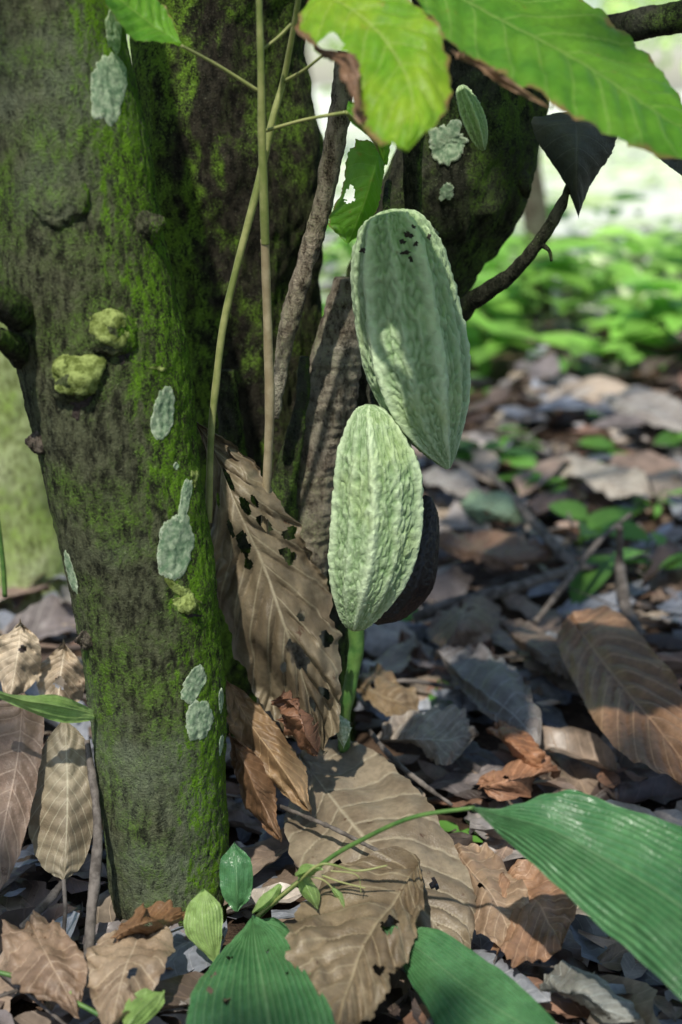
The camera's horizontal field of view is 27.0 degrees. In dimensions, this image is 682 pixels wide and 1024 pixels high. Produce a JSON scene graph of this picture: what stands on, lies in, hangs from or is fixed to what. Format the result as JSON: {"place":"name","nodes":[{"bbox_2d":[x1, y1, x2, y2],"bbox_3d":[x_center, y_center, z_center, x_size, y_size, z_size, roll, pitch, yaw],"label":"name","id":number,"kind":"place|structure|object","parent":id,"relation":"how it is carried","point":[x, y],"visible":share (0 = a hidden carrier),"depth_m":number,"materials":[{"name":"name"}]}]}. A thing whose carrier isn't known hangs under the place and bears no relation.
{"place":"outdoors","nodes":[
{"label":"outdoors","id":0,"kind":"place"},
{"bbox_2d":[0,86,681,1023],"bbox_3d":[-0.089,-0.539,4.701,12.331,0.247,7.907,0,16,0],"label":"leaf litter","id":1,"kind":"object","parent":0,"point":[594,766],"visible":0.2,"depth_m":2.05,"materials":[{"name":"brown plant"}]},
{"bbox_2d":[0,619,41,694],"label":"dry cacao leaf","id":2,"kind":"object","parent":1,"relation":"on","point":[19,672],"visible":0.91,"depth_m":1.60,"materials":[{"name":"beige plant"}]},
{"bbox_2d":[0,693,43,888],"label":"dry cacao leaf","id":3,"kind":"object","parent":1,"relation":"on","point":[21,736],"visible":0.84,"depth_m":1.43,"materials":[{"name":"brown plant"}]},
{"bbox_2d":[0,322,67,614],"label":"mossy tree","id":4,"kind":"object","parent":1,"relation":"on","point":[32,554],"visible":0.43,"depth_m":2.42,"materials":[{"name":"green plant"}]},
{"bbox_2d":[1,910,87,1018],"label":"dry cacao leaf","id":5,"kind":"object","parent":1,"relation":"on","point":[45,959],"visible":1,"depth_m":1.29,"materials":[{"name":"brown plant"}]},
{"bbox_2d":[19,875,71,928],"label":"twig","id":6,"kind":"object","parent":1,"relation":"on","point":[49,899],"visible":0.79,"depth_m":1.41,"materials":[{"name":"grey wood"}]},
{"bbox_2d":[36,638,84,701],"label":"dry cacao leaf","id":7,"kind":"object","parent":1,"relation":"on","point":[62,660],"visible":0.72,"depth_m":1.63,"materials":[{"name":"beige plant"}]},
{"bbox_2d":[28,722,93,931],"bbox_3d":[-0.284,0.326,1.422,0.072,0.219,0.106,0,16,0],"label":"dry cacao leaf","id":8,"kind":"object","parent":1,"relation":"on","point":[60,827],"visible":0.92,"depth_m":1.44,"materials":[{"name":"beige plant"}]},
{"bbox_2d":[0,523,164,1023],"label":"creeping vine","id":9,"kind":"object","parent":1,"relation":"on","point":[150,1004],"visible":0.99,"depth_m":1.36,"materials":[{"name":"green plant"}]},
{"bbox_2d":[83,740,102,958],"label":"twig","id":10,"kind":"object","parent":1,"relation":"on","point":[94,885],"visible":0.88,"depth_m":1.42,"materials":[{"name":"grey wood"}]},
{"bbox_2d":[0,0,228,926],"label":"cacao tree","id":11,"kind":"object","parent":1,"relation":"on","point":[94,348],"visible":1,"depth_m":1.33,"materials":[{"name":"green plant"}]},
{"bbox_2d":[85,925,175,1023],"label":"dry cacao leaf","id":12,"kind":"object","parent":1,"relation":"on","point":[110,964],"visible":0.93,"depth_m":1.28,"materials":[{"name":"brown plant"}]},
{"bbox_2d":[110,899,185,943],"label":"dry cacao leaf","id":13,"kind":"object","parent":1,"relation":"on","point":[158,915],"visible":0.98,"depth_m":1.33,"materials":[{"name":"brown plant"}]},
{"bbox_2d":[229,733,281,841],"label":"dry cacao leaf","id":14,"kind":"object","parent":1,"relation":"on","point":[257,788],"visible":1,"depth_m":1.52,"materials":[{"name":"brown plant"}]},
{"bbox_2d":[0,333,681,1023],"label":"scattered twigs","id":15,"kind":"object","parent":1,"relation":"on","point":[428,1021],"visible":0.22,"depth_m":2.44,"materials":[{"name":"brown wood"}]},
{"bbox_2d":[285,846,424,1023],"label":"dry cacao leaf","id":16,"kind":"object","parent":1,"relation":"on","point":[338,951],"visible":0.99,"depth_m":1.30,"materials":[{"name":"brown plant"}]},
{"bbox_2d":[284,739,476,967],"bbox_3d":[0.027,0.350,1.502,0.158,0.065,0.385,-6,18,-19],"label":"dry cacao leaf","id":17,"kind":"object","parent":1,"relation":"on","point":[357,790],"visible":0.69,"depth_m":1.50,"materials":[{"name":"brown plant"}]},
{"bbox_2d":[225,680,311,813],"bbox_3d":[-0.075,0.252,1.547,0.133,0.128,0.047,11,20,33],"label":"dry cacao leaf","id":18,"kind":"object","parent":17,"relation":"on","point":[254,727],"visible":0.93,"depth_m":1.54,"materials":[{"name":"brown plant"}]},
{"bbox_2d":[271,689,320,755],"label":"dry cacao leaf","id":19,"kind":"object","parent":18,"relation":"on","point":[295,719],"visible":1,"depth_m":1.50,"materials":[{"name":"brown plant"}]},
{"bbox_2d":[277,803,378,850],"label":"twig","id":20,"kind":"object","parent":17,"relation":"on","point":[324,825],"visible":0.95,"depth_m":1.47,"materials":[{"name":"wood"}]},
{"bbox_2d":[356,663,421,715],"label":"dry cacao leaf","id":21,"kind":"object","parent":1,"relation":"on","point":[388,695],"visible":0.75,"depth_m":1.86,"materials":[{"name":"beige plant"}]},
{"bbox_2d":[105,0,681,752],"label":"cacao tree","id":22,"kind":"object","parent":1,"relation":"on","point":[247,160],"visible":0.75,"depth_m":1.63,"materials":[{"name":"brown plant"}]},
{"bbox_2d":[197,422,342,755],"bbox_3d":[-0.076,0.079,1.525,0.155,0.372,0.093,0,16,0],"label":"dry cacao leaf","id":23,"kind":"object","parent":22,"relation":"attached to","point":[267,596],"visible":0.84,"depth_m":1.51,"materials":[{"name":"brown plant"}]},
{"bbox_2d":[327,404,423,630],"bbox_3d":[0.034,0.008,1.428,0.096,0.232,0.098,0,16,0],"label":"cacao pod","id":24,"kind":"object","parent":22,"relation":"attached to","point":[376,524],"visible":1,"depth_m":1.40,"materials":[{"name":"green plant"}]},
{"bbox_2d":[374,495,439,624],"bbox_3d":[0.070,0.052,1.561,0.078,0.138,0.068,0,16,0],"label":"rotten cacao pod","id":25,"kind":"object","parent":22,"relation":"attached to","point":[414,594],"visible":0.57,"depth_m":1.55,"materials":[{"name":"black plant"}]},
{"bbox_2d":[350,208,470,468],"bbox_3d":[0.070,-0.175,1.426,0.122,0.254,0.118,0,16,0],"label":"cacao pod","id":26,"kind":"object","parent":22,"relation":"attached to","point":[411,335],"visible":1,"depth_m":1.38,"materials":[{"name":"green plant"}]},
{"bbox_2d":[456,85,487,150],"bbox_3d":[0.129,-0.387,1.397,0.032,0.063,0.024,0,16,0],"label":"cacao pod","id":27,"kind":"object","parent":22,"relation":"attached to","point":[472,115],"visible":1,"depth_m":1.39,"materials":[{"name":"green plant"}]},
{"bbox_2d":[127,0,681,138],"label":"background trees","id":28,"kind":"object","parent":1,"relation":"on","point":[613,6],"visible":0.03,"depth_m":19.24,"materials":[{"name":"green plant"}]},
{"bbox_2d":[368,729,452,806],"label":"fallen branch","id":29,"kind":"object","parent":1,"relation":"on","point":[404,769],"visible":1,"depth_m":1.66,"materials":[{"name":"grey wood"}]},
{"bbox_2d":[374,704,478,764],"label":"dry cacao leaf","id":30,"kind":"object","parent":1,"relation":"on","point":[446,735],"visible":0.96,"depth_m":1.77,"materials":[{"name":"grey plant"}]},
{"bbox_2d":[183,789,681,1023],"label":"pleated leaf plant","id":31,"kind":"object","parent":1,"relation":"on","point":[613,871],"visible":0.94,"depth_m":1.22,"materials":[{"name":"green plant"}]},
{"bbox_2d":[422,466,490,496],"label":"dry cacao leaf","id":32,"kind":"object","parent":1,"relation":"on","point":[460,482],"visible":0.73,"depth_m":2.90,"materials":[{"name":"grey plant"}]},
{"bbox_2d":[428,595,501,660],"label":"dry cacao leaf","id":33,"kind":"object","parent":1,"relation":"on","point":[455,625],"visible":0.86,"depth_m":2.11,"materials":[{"name":"grey plant"}]},
{"bbox_2d":[435,643,541,748],"bbox_3d":[0.204,0.235,1.903,0.088,0.036,0.329,-3,17,-11],"label":"dry cacao leaf","id":34,"kind":"object","parent":1,"relation":"on","point":[493,689],"visible":0.91,"depth_m":1.89,"materials":[{"name":"grey plant"}]},
{"bbox_2d":[454,842,528,965],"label":"dry cacao leaf","id":35,"kind":"object","parent":1,"relation":"on","point":[485,867],"visible":0.78,"depth_m":1.42,"materials":[{"name":"brown plant"}]},
{"bbox_2d":[460,489,530,524],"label":"dry cacao leaf","id":36,"kind":"object","parent":1,"relation":"on","point":[476,504],"visible":0.82,"depth_m":2.72,"materials":[{"name":"green plant"}]},
{"bbox_2d":[439,529,557,570],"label":"dry cacao leaf","id":37,"kind":"object","parent":1,"relation":"on","point":[497,549],"visible":0.91,"depth_m":2.48,"materials":[{"name":"brown plant"}]},
{"bbox_2d":[319,146,681,377],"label":"undergrowth","id":38,"kind":"object","parent":1,"relation":"on","point":[627,322],"visible":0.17,"depth_m":4.84,"materials":[{"name":"green plant"}]},
{"bbox_2d":[411,563,599,623],"bbox_3d":[0.298,0.123,2.309,0.423,0.049,0.059,-11,19,-32],"label":"fallen branch","id":39,"kind":"object","parent":1,"relation":"on","point":[432,610],"visible":0.67,"depth_m":2.25,"materials":[{"name":"wood"}]},
{"bbox_2d":[477,751,560,800],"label":"dry cacao leaf","id":40,"kind":"object","parent":1,"relation":"on","point":[519,773],"visible":1,"depth_m":1.68,"materials":[{"name":"brown plant"}]},
{"bbox_2d":[486,720,544,768],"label":"dry cacao leaf","id":41,"kind":"object","parent":40,"relation":"on","point":[522,745],"visible":1,"depth_m":1.71,"materials":[{"name":"brown plant"}]},
{"bbox_2d":[485,468,577,564],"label":"fallen branch","id":42,"kind":"object","parent":1,"relation":"on","point":[539,528],"visible":0.73,"depth_m":2.58,"materials":[{"name":"wood"}]},
{"bbox_2d":[491,859,576,967],"bbox_3d":[0.188,0.395,1.391,0.082,0.040,0.168,4,17,12],"label":"dry cacao leaf","id":43,"kind":"object","parent":1,"relation":"on","point":[543,920],"visible":0.89,"depth_m":1.38,"materials":[{"name":"brown plant"}]},
{"bbox_2d":[500,619,569,679],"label":"dry cacao leaf","id":44,"kind":"object","parent":1,"relation":"on","point":[536,643],"visible":0.92,"depth_m":2.07,"materials":[{"name":"plant"}]},
{"bbox_2d":[522,147,552,325],"bbox_3d":[1.103,-2.780,4.822,3.907,4.306,4.555,-13,21,-37],"label":"young tree","id":45,"kind":"object","parent":1,"relation":"on","point":[534,215],"visible":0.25,"depth_m":5.27,"materials":[{"name":"grey plant"}]},
{"bbox_2d":[402,347,681,841],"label":"forest seedlings","id":46,"kind":"object","parent":1,"relation":"on","point":[599,523],"visible":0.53,"depth_m":2.77,"materials":[{"name":"green plant"}]},
{"bbox_2d":[532,512,631,624],"bbox_3d":[0.395,0.089,2.307,0.023,0.127,0.271,14,21,38],"label":"fallen branch","id":47,"kind":"object","parent":1,"relation":"on","point":[562,587],"visible":0.95,"depth_m":2.27,"materials":[{"name":"wood"}]},
{"bbox_2d":[539,960,645,1023],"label":"dry cacao leaf","id":48,"kind":"object","parent":1,"relation":"on","point":[596,995],"visible":1,"depth_m":1.26,"materials":[{"name":"grey plant"}]},
{"bbox_2d":[554,453,652,498],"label":"dry cacao leaf","id":49,"kind":"object","parent":1,"relation":"on","point":[612,481],"visible":0.81,"depth_m":2.92,"materials":[{"name":"beige plant"}]},
{"bbox_2d":[557,605,681,784],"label":"dry cacao leaf","id":50,"kind":"object","parent":1,"relation":"on","point":[622,675],"visible":1,"depth_m":1.80,"materials":[{"name":"brown plant"}]},
{"bbox_2d":[615,524,645,633],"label":"fallen branch","id":51,"kind":"object","parent":1,"relation":"on","point":[624,599],"visible":0.82,"depth_m":2.29,"materials":[{"name":"wood"}]},
{"bbox_2d":[600,385,681,431],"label":"dry cacao leaf","id":52,"kind":"object","parent":1,"relation":"on","point":[657,409],"visible":1,"depth_m":3.50,"materials":[{"name":"beige plant"}]},
{"bbox_2d":[127,0,681,92],"label":"sky","id":53,"kind":"structure","parent":0,"point":[320,74],"materials":[{"name":"white"}]}
]}

